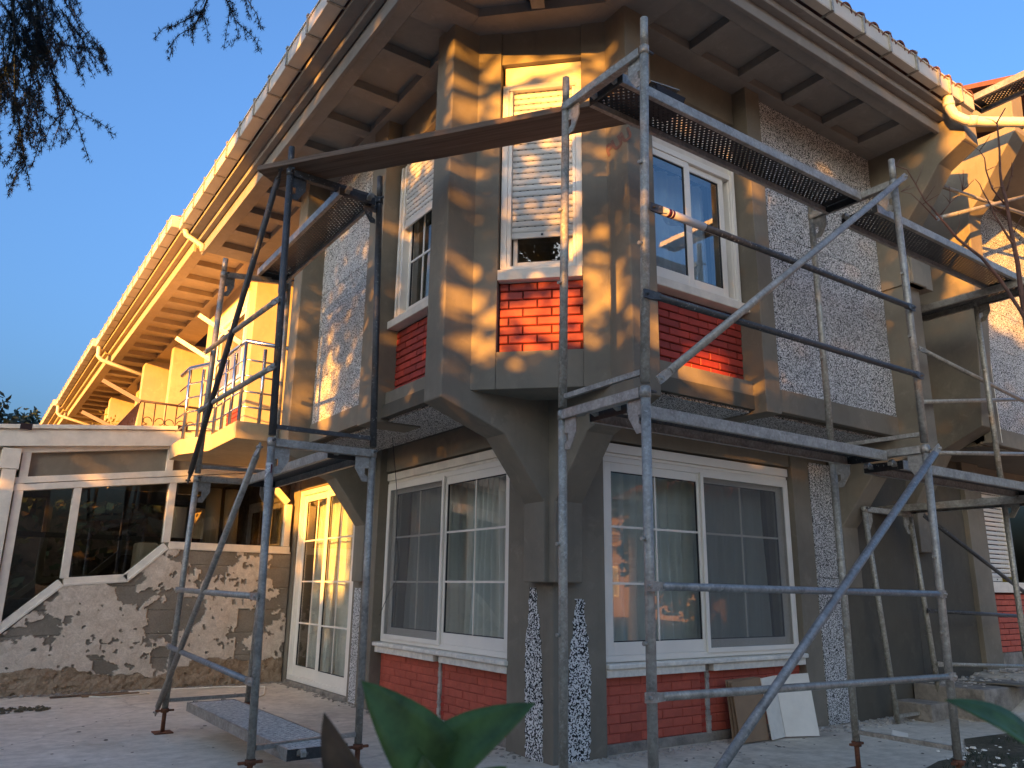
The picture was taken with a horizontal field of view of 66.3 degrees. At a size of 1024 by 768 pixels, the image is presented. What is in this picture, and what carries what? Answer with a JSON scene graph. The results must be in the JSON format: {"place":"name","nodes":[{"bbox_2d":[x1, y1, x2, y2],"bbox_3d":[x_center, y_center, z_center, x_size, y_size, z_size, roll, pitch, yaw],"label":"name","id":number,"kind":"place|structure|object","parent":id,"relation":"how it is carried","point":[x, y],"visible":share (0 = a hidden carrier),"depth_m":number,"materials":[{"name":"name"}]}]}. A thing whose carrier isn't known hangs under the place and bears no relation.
{"place":"outdoors","nodes":[
{"label":"outdoors","id":0,"kind":"place"},
{"bbox_2d":[1,598,31,620],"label":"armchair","id":1,"kind":"object","parent":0,"point":[11,605],"visible":0.14,"depth_m":9.14,"materials":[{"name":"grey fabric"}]},
{"bbox_2d":[0,391,41,423],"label":"broadleaf tree","id":2,"kind":"object","parent":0,"point":[12,418],"visible":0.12,"depth_m":30.42,"materials":[{"name":"green plant"}]},
{"bbox_2d":[39,399,103,424],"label":"terraced house","id":3,"kind":"structure","parent":0,"point":[51,416],"depth_m":23.64,"materials":[{"name":"beige paint"}]},
{"bbox_2d":[0,465,164,599],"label":"garden hedge","id":4,"kind":"object","parent":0,"point":[90,555],"visible":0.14,"depth_m":14.29,"materials":[{"name":"green plant"}]},
{"bbox_2d":[56,333,207,544],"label":"terraced house","id":5,"kind":"structure","parent":0,"point":[85,388],"depth_m":19.66,"materials":[{"name":"beige paint"}]},
{"bbox_2d":[81,215,295,546],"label":"terraced house","id":6,"kind":"structure","parent":0,"point":[169,295],"depth_m":13.31,"materials":[{"name":"beige paint"}]},
{"bbox_2d":[90,411,118,424],"bbox_3d":[-7.064,0.850,13.701,0.831,0.740,1.256,11,-17,-33],"label":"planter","id":7,"kind":"object","parent":6,"relation":"on","point":[113,420],"visible":0.13,"depth_m":13.65,"materials":[{"name":"plant"}]},
{"bbox_2d":[211,303,249,395],"bbox_3d":[-4.418,-0.444,12.272,0.110,1.200,1.800,11,-17,-33],"label":"window","id":8,"kind":"structure","parent":6,"relation":"in","point":[245,311],"depth_m":11.94,"materials":[{"name":"white plastic"}]},
{"bbox_2d":[0,683,1001,767],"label":"patio","id":9,"kind":"structure","parent":0,"point":[125,726],"depth_m":6.47,"materials":[{"name":"concrete"}]},
{"bbox_2d":[0,705,50,713],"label":"rubble","id":10,"kind":"object","parent":9,"relation":"on","point":[2,710],"visible":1,"depth_m":7.82,"materials":[{"name":"stone"}]},
{"bbox_2d":[49,691,127,698],"bbox_3d":[-4.759,3.506,8.846,0.800,0.018,0.050,12,-18,-37],"label":"lath","id":11,"kind":"object","parent":9,"relation":"on","point":[66,696],"visible":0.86,"depth_m":8.74,"materials":[{"name":"brown wood"}]},
{"bbox_2d":[81,692,138,697],"bbox_3d":[-4.549,3.521,8.892,0.600,0.018,0.050,13,-19,-39],"label":"lath","id":12,"kind":"object","parent":9,"relation":"on","point":[109,694],"visible":1,"depth_m":8.88,"materials":[{"name":"brown wood"}]},
{"bbox_2d":[0,0,265,197],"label":"cedar tree","id":13,"kind":"object","parent":9,"relation":"on","point":[39,46],"visible":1,"depth_m":5.91,"materials":[{"name":"green plant"}]},
{"bbox_2d":[0,681,274,698],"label":"rubble","id":14,"kind":"object","parent":9,"relation":"on","point":[39,695],"visible":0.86,"depth_m":9.12,"materials":[{"name":"grey stone"}]},
{"bbox_2d":[0,423,291,696],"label":"conservatory","id":15,"kind":"object","parent":9,"relation":"on","point":[101,627],"visible":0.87,"depth_m":9.70,"materials":[{"name":"paint"}]},
{"bbox_2d":[11,693,337,764],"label":"litter","id":16,"kind":"object","parent":9,"relation":"on","point":[132,752],"visible":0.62,"depth_m":6.59,"materials":[{"name":"stone"}]},
{"bbox_2d":[89,686,264,697],"bbox_3d":[-3.795,3.610,9.197,1.864,0.030,1.105,0,-15,3],"label":"hose","id":17,"kind":"object","parent":9,"relation":"on","point":[263,694],"visible":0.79,"depth_m":9.27,"materials":[{"name":"white plastic"}]},
{"bbox_2d":[151,475,274,734],"bbox_3d":[-2.655,1.954,7.166,0.879,2.240,0.315,12,-18,-36],"label":"scaffold support","id":18,"kind":"object","parent":9,"relation":"on","point":[202,484],"visible":0.6,"depth_m":7.04,"materials":[{"name":"metal"}]},
{"bbox_2d":[153,442,262,715],"bbox_3d":[-2.439,1.650,6.176,0.048,2.096,2.337,11,-17,-33],"label":"diagonal brace","id":19,"kind":"object","parent":18,"relation":"attached to","point":[225,534],"visible":0.88,"depth_m":6.04,"materials":[{"name":"metal"}]},
{"bbox_2d":[165,643,254,686],"bbox_3d":[-2.324,2.086,5.899,0.044,0.111,2.441,11,-17,-33],"label":"guard rail","id":20,"kind":"object","parent":18,"relation":"attached to","point":[248,681],"visible":1,"depth_m":5.56,"materials":[{"name":"grey metal"}]},
{"bbox_2d":[195,258,294,473],"bbox_3d":[-2.597,-0.217,7.752,0.157,2.301,0.862,-8,-17,32],"label":"scaffold support","id":21,"kind":"object","parent":18,"relation":"on","point":[227,279],"visible":0.59,"depth_m":7.62,"materials":[{"name":"metal"}]},
{"bbox_2d":[185,168,283,483],"bbox_3d":[-2.394,-0.408,6.684,0.048,2.337,1.995,11,-17,-33],"label":"diagonal brace","id":22,"kind":"object","parent":21,"relation":"attached to","point":[256,251],"visible":0.99,"depth_m":6.61,"materials":[{"name":"metal"}]},
{"bbox_2d":[196,363,275,413],"bbox_3d":[-2.307,0.062,6.441,0.044,0.101,2.161,11,-17,-33],"label":"guard rail","id":23,"kind":"object","parent":21,"relation":"attached to","point":[261,373],"visible":1,"depth_m":6.17,"materials":[{"name":"metal"}]},
{"bbox_2d":[257,185,375,282],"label":"scaffold deck","id":24,"kind":"structure","parent":21,"relation":"on","point":[318,216],"depth_m":7.08,"materials":[{"name":"metal"}]},
{"bbox_2d":[242,452,365,487],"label":"scaffold deck","id":25,"kind":"structure","parent":18,"relation":"on","point":[309,466],"depth_m":6.55,"materials":[{"name":"metal"}]},
{"bbox_2d":[237,437,377,767],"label":"scaffold support","id":26,"kind":"object","parent":9,"relation":"on","point":[278,449],"visible":0.98,"depth_m":5.43,"materials":[{"name":"metal"}]},
{"bbox_2d":[174,587,259,599],"bbox_3d":[-2.317,1.602,6.025,0.044,0.072,2.320,11,-17,-33],"label":"guard rail","id":27,"kind":"object","parent":26,"relation":"attached to","point":[251,596],"visible":1,"depth_m":5.70,"materials":[{"name":"metal"}]},
{"bbox_2d":[186,698,347,761],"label":"scaffold deck","id":28,"kind":"structure","parent":26,"relation":"on","point":[230,716],"depth_m":5.62,"materials":[{"name":"metal"}]},
{"bbox_2d":[263,463,272,491],"bbox_3d":[-1.682,0.641,5.390,0.054,0.202,0.019,-4,-15,17],"label":"label sticker","id":29,"kind":"object","parent":26,"relation":"attached to","point":[268,467],"visible":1,"depth_m":5.40,"materials":[{"name":"white paper"}]},
{"bbox_2d":[268,146,383,447],"bbox_3d":[-1.399,-0.697,6.071,0.830,2.343,0.226,11,-17,-33],"label":"scaffold support","id":30,"kind":"object","parent":26,"relation":"on","point":[297,180],"visible":0.97,"depth_m":6.05,"materials":[{"name":"metal"}]},
{"bbox_2d":[203,296,279,354],"bbox_3d":[-2.314,-0.460,6.598,0.044,0.151,2.112,11,-17,-33],"label":"guard rail","id":31,"kind":"object","parent":30,"relation":"attached to","point":[261,311],"visible":1,"depth_m":6.33,"materials":[{"name":"metal"}]},
{"bbox_2d":[257,93,639,187],"bbox_3d":[-0.554,-1.787,5.861,3.012,0.045,0.294,-4,-15,19],"label":"plank","id":32,"kind":"object","parent":30,"relation":"on","point":[501,132],"visible":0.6,"depth_m":5.81,"materials":[{"name":"wood"}]},
{"bbox_2d":[275,681,345,702],"bbox_3d":[-2.501,3.697,9.467,0.198,0.022,2.214,11,-17,-33],"label":"rubble","id":33,"kind":"object","parent":9,"relation":"on","point":[322,695],"visible":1,"depth_m":9.18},
{"bbox_2d":[338,702,531,762],"bbox_3d":[-0.874,3.121,7.144,0.259,0.017,3.410,11,-17,-33],"label":"rubble","id":34,"kind":"object","parent":9,"relation":"on","point":[513,757],"visible":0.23,"depth_m":6.08,"materials":[{"name":"grey stone"}]},
{"bbox_2d":[169,0,1023,765],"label":"corner house","id":35,"kind":"structure","parent":9,"relation":"on","point":[843,92],"depth_m":7.12,"materials":[{"name":"beige paint"}]},
{"bbox_2d":[286,485,354,695],"bbox_3d":[-2.331,2.492,9.825,0.110,2.445,1.985,11,-17,-33],"label":"glazed door","id":36,"kind":"structure","parent":35,"relation":"in","point":[316,677],"depth_m":9.98,"materials":[{"name":"white plastic"}]},
{"bbox_2d":[306,496,353,676],"bbox_3d":[-2.146,2.544,9.948,0.166,2.390,1.890,11,-17,-33],"label":"curtain","id":37,"kind":"object","parent":35,"relation":"hanging from","point":[342,605],"visible":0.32,"depth_m":10.04,"materials":[{"name":"white fabric"}]},
{"bbox_2d":[379,438,398,614],"bbox_3d":[-1.231,1.477,8.111,0.152,1.783,0.600,4,-15,-12],"label":"cable","id":38,"kind":"object","parent":35,"relation":"hanging from","point":[396,526],"visible":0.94,"depth_m":8.06,"materials":[{"name":"black plastic"}]},
{"bbox_2d":[405,160,433,310],"bbox_3d":[-0.687,-1.516,7.173,0.101,1.554,1.170,11,-17,-33],"label":"window","id":39,"kind":"structure","parent":35,"relation":"in","point":[419,197],"depth_m":7.48,"materials":[{"name":"white plastic"}]},
{"bbox_2d":[425,225,430,296],"bbox_3d":[-0.486,-1.212,7.247,0.081,1.030,1.200,11,-17,-33],"label":"curtain","id":40,"kind":"object","parent":35,"relation":"hanging from","point":[427,280],"visible":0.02,"depth_m":7.71,"materials":[{"name":"white fabric"}]},
{"bbox_2d":[380,461,509,658],"bbox_3d":[-0.653,1.690,7.594,0.126,1.663,2.453,11,-17,-33],"label":"window","id":41,"kind":"structure","parent":35,"relation":"in","point":[441,639],"depth_m":7.57,"materials":[{"name":"white plastic"}]},
{"bbox_2d":[403,475,505,637],"bbox_3d":[-0.464,1.690,7.739,0.138,1.700,2.390,11,-17,-33],"label":"curtain","id":42,"kind":"object","parent":35,"relation":"hanging from","point":[490,566],"visible":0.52,"depth_m":7.74,"materials":[{"name":"white fabric"}]},
{"bbox_2d":[500,79,582,269],"bbox_3d":[0.246,-1.682,6.360,0.652,1.673,0.110,-2,-15,10],"label":"window","id":43,"kind":"structure","parent":35,"relation":"in","point":[517,98],"depth_m":6.32,"materials":[{"name":"white plastic"}]},
{"bbox_2d":[653,168,707,282],"bbox_3d":[1.321,-1.352,6.949,1.200,1.200,0.077,11,-17,-33],"label":"curtain","id":44,"kind":"object","parent":35,"relation":"hanging from","point":[670,246],"visible":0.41,"depth_m":7.09,"materials":[{"name":"fabric"}]},
{"bbox_2d":[611,473,771,640],"bbox_3d":[1.603,1.614,7.335,2.440,1.700,0.140,11,-17,-33],"label":"curtain","id":45,"kind":"object","parent":35,"relation":"hanging from","point":[677,563],"visible":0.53,"depth_m":7.37,"materials":[{"name":"white fabric"}]},
{"bbox_2d":[652,141,737,300],"bbox_3d":[1.475,-1.386,6.775,1.290,1.272,0.110,11,-17,-33],"label":"window","id":46,"kind":"structure","parent":35,"relation":"in","point":[728,289],"depth_m":6.93,"materials":[{"name":"white plastic"}]},
{"bbox_2d":[603,455,798,662],"bbox_3d":[1.733,1.604,7.134,2.518,1.663,0.126,11,-17,-33],"label":"window","id":47,"kind":"structure","parent":35,"relation":"in","point":[705,646],"depth_m":7.09,"materials":[{"name":"white plastic"}]},
{"bbox_2d":[972,70,1023,113],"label":"scaffold deck","id":48,"kind":"structure","parent":35,"relation":"attached to","point":[998,88],"depth_m":8.23,"materials":[{"name":"metal"}]},
{"bbox_2d":[555,385,658,767],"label":"scaffold support","id":49,"kind":"object","parent":9,"relation":"on","point":[637,401],"visible":0.97,"depth_m":4.23,"materials":[{"name":"metal"}]},
{"bbox_2d":[557,16,653,407],"bbox_3d":[0.565,-1.042,4.776,0.176,2.312,0.790,11,-17,-33],"label":"scaffold support","id":50,"kind":"object","parent":49,"relation":"on","point":[633,63],"visible":0.99,"depth_m":4.75,"materials":[{"name":"metal"}]},
{"bbox_2d":[586,73,860,213],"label":"scaffold deck","id":51,"kind":"structure","parent":50,"relation":"on","point":[846,195],"depth_m":5.70,"materials":[{"name":"metal"}]},
{"bbox_2d":[638,80,685,119],"bbox_3d":[0.998,-1.939,5.341,0.320,0.162,0.240,11,-17,-33],"label":"mortar tray","id":52,"kind":"object","parent":51,"relation":"on","point":[670,91],"visible":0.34,"depth_m":5.28,"materials":[{"name":"black plastic"}]},
{"bbox_2d":[643,288,924,379],"bbox_3d":[1.873,-0.275,5.014,2.830,0.052,0.044,11,-17,-33],"label":"guard rail","id":53,"kind":"object","parent":50,"relation":"attached to","point":[652,295],"visible":0.98,"depth_m":4.83,"materials":[{"name":"metal"}]},
{"bbox_2d":[586,404,886,464],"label":"scaffold deck","id":54,"kind":"structure","parent":49,"relation":"on","point":[670,422],"depth_m":5.15,"materials":[{"name":"metal"}]},
{"bbox_2d":[644,581,947,597],"bbox_3d":[1.811,1.212,4.599,2.830,0.072,0.044,11,-17,-33],"label":"guard rail","id":55,"kind":"object","parent":49,"relation":"attached to","point":[652,586],"visible":1,"depth_m":4.35,"materials":[{"name":"grey metal"}]},
{"bbox_2d":[558,734,770,767],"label":"rubble","id":56,"kind":"object","parent":9,"relation":"on","point":[575,765],"visible":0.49,"depth_m":6.04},
{"bbox_2d":[321,680,1023,767],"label":"shrub","id":57,"kind":"object","parent":9,"relation":"on","point":[410,733],"visible":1,"depth_m":0.74,"materials":[{"name":"green plant"}]},
{"bbox_2d":[725,677,752,739],"bbox_3d":[2.007,2.807,6.778,0.420,0.498,0.082,11,-17,-33],"label":"cardboard sheet","id":58,"kind":"object","parent":9,"relation":"on","point":[731,716],"visible":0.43,"depth_m":6.67,"materials":[{"name":"brown cardboard"}]},
{"bbox_2d":[728,677,757,734],"bbox_3d":[2.029,2.802,6.758,0.408,0.498,0.082,11,-17,-33],"label":"cardboard sheet","id":59,"kind":"object","parent":9,"relation":"on","point":[733,712],"visible":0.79,"depth_m":6.67,"materials":[{"name":"brown cardboard"}]},
{"bbox_2d":[731,677,768,743],"bbox_3d":[2.051,2.797,6.737,0.396,0.498,0.082,11,-17,-33],"label":"cardboard sheet","id":60,"kind":"object","parent":9,"relation":"on","point":[745,705],"visible":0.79,"depth_m":6.72,"materials":[{"name":"brown cardboard"}]},
{"bbox_2d":[760,673,819,739],"bbox_3d":[2.460,2.860,6.985,0.595,0.515,0.165,8,-16,-26],"label":"folded board","id":61,"kind":"object","parent":9,"relation":"on","point":[791,714],"visible":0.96,"depth_m":6.99,"materials":[{"name":"white cardboard"}]},
{"bbox_2d":[685,724,972,766],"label":"litter","id":62,"kind":"object","parent":9,"relation":"on","point":[815,744],"visible":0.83,"depth_m":6.49,"materials":[{"name":"stone"}]},
{"bbox_2d":[818,715,914,732],"bbox_3d":[3.770,3.342,7.798,2.220,0.042,0.427,11,-17,-33],"label":"rubble","id":63,"kind":"object","parent":9,"relation":"on","point":[886,720],"visible":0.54,"depth_m":7.59,"materials":[{"name":"grey stone"}]},
{"bbox_2d":[829,444,965,767],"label":"scaffold support","id":64,"kind":"object","parent":9,"relation":"on","point":[917,456],"visible":0.79,"depth_m":5.66,"materials":[{"name":"metal"}]},
{"bbox_2d":[645,672,957,703],"bbox_3d":[1.796,1.714,4.463,2.851,0.091,0.044,11,-17,-33],"label":"guard rail","id":65,"kind":"object","parent":64,"relation":"attached to","point":[654,697],"visible":1,"depth_m":4.27,"materials":[{"name":"metal"}]},
{"bbox_2d":[714,443,941,767],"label":"diagonal brace","id":66,"kind":"object","parent":64,"relation":"attached to","point":[752,720],"visible":1,"depth_m":4.46,"materials":[{"name":"grey metal"}]},
{"bbox_2d":[808,158,928,444],"bbox_3d":[2.806,-0.612,6.276,0.130,2.290,0.790,11,-18,-35],"label":"scaffold support","id":67,"kind":"object","parent":64,"relation":"on","point":[816,219],"visible":0.67,"depth_m":6.21,"materials":[{"name":"metal"}]},
{"bbox_2d":[656,173,907,383],"bbox_3d":[1.943,-0.834,5.166,2.857,2.174,0.047,11,-17,-33],"label":"diagonal brace","id":68,"kind":"object","parent":67,"relation":"attached to","point":[696,348],"visible":1,"depth_m":4.83,"materials":[{"name":"metal"}]},
{"bbox_2d":[649,202,915,311],"bbox_3d":[1.909,-0.785,5.167,2.760,0.057,0.044,11,-17,-33],"label":"guard rail","id":69,"kind":"object","parent":67,"relation":"attached to","point":[656,208],"visible":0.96,"depth_m":5.09,"materials":[{"name":"metal"}]},
{"bbox_2d":[661,207,706,230],"bbox_3d":[0.998,-0.925,4.548,0.360,0.119,0.049,11,-17,-33],"label":"tape wrap","id":70,"kind":"object","parent":69,"relation":"attached to","point":[685,219],"visible":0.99,"depth_m":4.54,"materials":[{"name":"white plastic"}]},
{"bbox_2d":[891,730,907,736],"bbox_3d":[3.500,3.156,7.083,0.139,0.028,0.165,-6,-16,25],"label":"paper scrap","id":71,"kind":"object","parent":9,"relation":"on","point":[898,733],"visible":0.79,"depth_m":7.08,"materials":[{"name":"white paper"}]},
{"bbox_2d":[860,506,940,723],"bbox_3d":[4.065,2.359,8.121,1.135,2.106,0.124,11,-17,-33],"label":"scaffold support","id":72,"kind":"object","parent":9,"relation":"on","point":[867,512],"visible":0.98,"depth_m":8.09,"materials":[{"name":"metal"}]},
{"bbox_2d":[874,495,1023,513],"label":"scaffold deck","id":73,"kind":"structure","parent":72,"relation":"on","point":[979,503],"depth_m":7.96,"materials":[{"name":"metal"}]},
{"bbox_2d":[923,513,1023,593],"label":"diagonal brace","id":74,"kind":"object","parent":72,"relation":"attached to","point":[972,552],"visible":0.83,"depth_m":8.54,"materials":[{"name":"metal"}]},
{"bbox_2d":[926,608,1023,617],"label":"guard rail","id":75,"kind":"object","parent":72,"relation":"attached to","point":[929,610],"visible":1,"depth_m":8.81,"materials":[{"name":"metal"}]},
{"bbox_2d":[936,662,1023,667],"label":"guard rail","id":76,"kind":"object","parent":72,"relation":"attached to","point":[940,664],"visible":0.93,"depth_m":8.69,"materials":[{"name":"metal"}]},
{"bbox_2d":[895,108,1023,326],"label":"bare sapling","id":77,"kind":"object","parent":9,"relation":"on","point":[1011,239],"visible":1,"depth_m":4.00,"materials":[{"name":"brown plant"}]},
{"bbox_2d":[926,733,1023,767],"bbox_3d":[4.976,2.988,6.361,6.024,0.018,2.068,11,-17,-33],"label":"soil bed","id":78,"kind":"object","parent":9,"relation":"on","point":[1013,749],"visible":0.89,"depth_m":6.32,"materials":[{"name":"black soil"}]},
{"bbox_2d":[936,738,1023,767],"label":"rubble","id":79,"kind":"object","parent":78,"relation":"on","point":[974,747],"visible":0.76,"depth_m":6.07,"materials":[{"name":"white stone"}]},
{"bbox_2d":[0,0,1023,421],"label":"sky","id":80,"kind":"structure","parent":0,"point":[71,247],"materials":[{"name":"blue"}]},
{"bbox_2d":[907,668,1023,733],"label":"terrace bank","id":81,"kind":"structure","parent":0,"point":[1018,710],"depth_m":7.94,"materials":[{"name":"concrete"}]},
{"bbox_2d":[897,698,948,722],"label":"stone block","id":82,"kind":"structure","parent":81,"relation":"on","point":[932,711],"depth_m":7.94,"materials":[{"name":"grey stone"}]},
{"bbox_2d":[903,75,1023,677],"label":"neighbour house","id":83,"kind":"structure","parent":81,"relation":"on","point":[973,583],"depth_m":9.28,"materials":[{"name":"beige paint"}]},
{"bbox_2d":[935,195,1023,220],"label":"diagonal brace","id":84,"kind":"object","parent":83,"relation":"attached to","point":[979,207],"visible":0.74,"depth_m":8.56,"materials":[{"name":"metal"}]},
{"bbox_2d":[943,185,1023,215],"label":"diagonal brace","id":85,"kind":"object","parent":83,"relation":"attached to","point":[957,191],"visible":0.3,"depth_m":8.73,"materials":[{"name":"metal"}]},
{"bbox_2d":[993,495,1010,573],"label":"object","id":86,"kind":"structure","parent":83,"relation":"in","point":[993,495],"depth_m":10.52,"materials":[{"name":"white paint"}]},
{"bbox_2d":[913,677,1023,721],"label":"step","id":87,"kind":"object","parent":81,"relation":"on","point":[1009,698],"visible":0.46,"depth_m":8.12,"materials":[{"name":"grey concrete"}]},
{"bbox_2d":[965,681,1023,686],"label":"board offcut","id":88,"kind":"object","parent":87,"relation":"on","point":[1007,683],"visible":1,"depth_m":8.21,"materials":[{"name":"beige paint"}]},
{"bbox_2d":[929,668,1023,722],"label":"rubble","id":89,"kind":"object","parent":81,"relation":"on","point":[972,678],"visible":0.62,"depth_m":8.73,"materials":[{"name":"grey stone"}]},
{"bbox_2d":[1000,496,1023,660],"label":"scaffold support","id":90,"kind":"object","parent":81,"relation":"on","point":[1015,507],"visible":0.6,"depth_m":7.60,"materials":[{"name":"metal"}]},
{"bbox_2d":[863,459,1023,497],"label":"scaffold deck","id":91,"kind":"structure","parent":90,"relation":"on","point":[943,476],"depth_m":6.52,"materials":[{"name":"metal"}]},
{"bbox_2d":[972,287,1023,481],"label":"scaffold support","id":92,"kind":"object","parent":90,"relation":"on","point":[985,310],"visible":0.92,"depth_m":8.07,"materials":[{"name":"metal"}]},
{"bbox_2d":[841,204,1022,288],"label":"scaffold deck","id":93,"kind":"structure","parent":92,"relation":"on","point":[919,232],"depth_m":7.12,"materials":[{"name":"metal"}]},
{"bbox_2d":[918,346,1023,402],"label":"diagonal brace","id":94,"kind":"object","parent":92,"relation":"attached to","point":[961,369],"visible":0.95,"depth_m":7.99,"materials":[{"name":"metal"}]},
{"bbox_2d":[921,277,1023,321],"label":"scaffold deck","id":95,"kind":"structure","parent":92,"relation":"on","point":[948,306],"depth_m":8.23,"materials":[{"name":"metal"}]},
{"bbox_2d":[924,397,1023,403],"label":"guard rail","id":96,"kind":"object","parent":92,"relation":"attached to","point":[937,401],"visible":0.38,"depth_m":8.06,"materials":[{"name":"metal"}]},
{"bbox_2d":[930,450,1023,455],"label":"guard rail","id":97,"kind":"object","parent":92,"relation":"attached to","point":[987,453],"visible":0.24,"depth_m":7.90,"materials":[{"name":"metal"}]},
{"bbox_3d":[-4.765,3.079,9.884,0.600,1.348,0.410,11,-17,-33],"label":"side cabinet","id":98,"kind":"object","parent":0,"visible":0},
{"bbox_2d":[130,542,158,567],"bbox_3d":[-4.725,2.237,10.078,0.260,0.380,0.280,11,-17,-33],"label":"heater box","id":99,"kind":"object","parent":98,"relation":"on","point":[141,550],"visible":0.49,"depth_m":9.97,"materials":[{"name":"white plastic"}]}
]}

